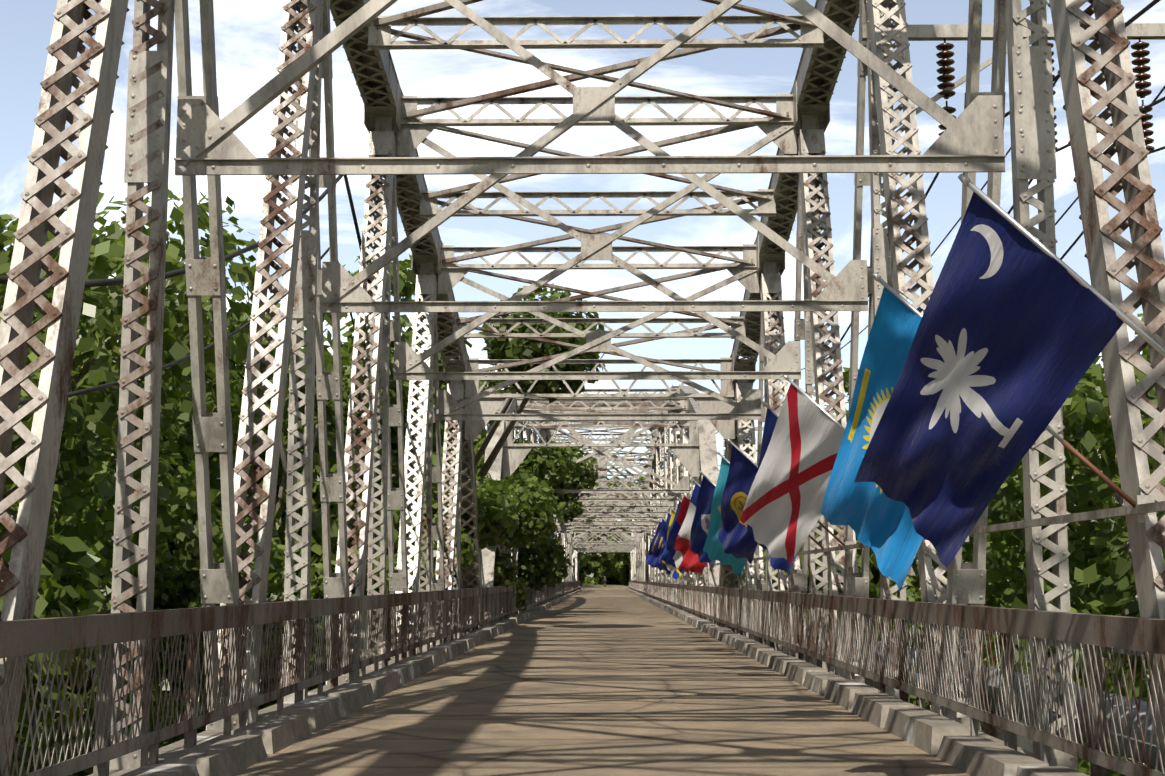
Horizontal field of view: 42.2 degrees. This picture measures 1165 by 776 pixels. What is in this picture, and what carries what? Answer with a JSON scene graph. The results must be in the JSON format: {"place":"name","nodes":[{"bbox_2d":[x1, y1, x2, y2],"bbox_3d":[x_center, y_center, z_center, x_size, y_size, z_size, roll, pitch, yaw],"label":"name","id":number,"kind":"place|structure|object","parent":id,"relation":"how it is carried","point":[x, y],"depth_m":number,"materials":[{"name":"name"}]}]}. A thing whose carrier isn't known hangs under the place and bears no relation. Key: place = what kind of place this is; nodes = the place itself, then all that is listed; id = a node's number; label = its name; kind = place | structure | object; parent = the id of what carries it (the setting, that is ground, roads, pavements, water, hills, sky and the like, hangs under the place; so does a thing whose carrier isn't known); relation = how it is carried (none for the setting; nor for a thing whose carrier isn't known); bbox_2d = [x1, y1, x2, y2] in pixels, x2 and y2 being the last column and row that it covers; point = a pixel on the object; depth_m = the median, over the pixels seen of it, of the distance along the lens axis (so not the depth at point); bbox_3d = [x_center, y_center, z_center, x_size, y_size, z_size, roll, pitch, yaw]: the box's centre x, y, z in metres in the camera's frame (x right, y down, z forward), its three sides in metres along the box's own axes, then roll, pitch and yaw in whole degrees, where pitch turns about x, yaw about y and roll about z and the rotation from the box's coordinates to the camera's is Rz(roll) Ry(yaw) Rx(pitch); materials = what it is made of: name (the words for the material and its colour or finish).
{"place":"outdoors","nodes":[
{"label":"outdoors","id":0,"kind":"place"},
{"bbox_2d":[39,645,1086,748],"bbox_3d":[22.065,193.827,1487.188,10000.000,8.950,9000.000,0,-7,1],"label":"ground","id":1,"kind":"structure","parent":0,"point":[173,740],"depth_m":98.01,"materials":[{"name":"green plant"}]},
{"bbox_2d":[0,0,1164,775],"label":"bridge","id":2,"kind":"structure","parent":1,"relation":"on","point":[964,384],"depth_m":13.71,"materials":[{"name":"metal"}]},
{"bbox_2d":[233,590,969,775],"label":"bridge road","id":3,"kind":"structure","parent":2,"relation":"on","point":[603,702],"depth_m":15.04,"materials":[{"name":"brown wood"}]},
{"bbox_2d":[0,189,1164,775],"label":"tree","id":4,"kind":"object","parent":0,"point":[518,507],"depth_m":26.97,"materials":[{"name":"green plant"}]},
{"bbox_2d":[0,0,1164,576],"label":"sky","id":5,"kind":"structure","parent":0,"point":[247,32],"materials":[{"name":"blue"}]},
{"bbox_2d":[581,584,628,589],"bbox_3d":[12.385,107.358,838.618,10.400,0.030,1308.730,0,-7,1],"label":"approach road","id":6,"kind":"structure","parent":0,"point":[602,587],"depth_m":242.79,"materials":[{"name":"beige concrete"}]}
]}

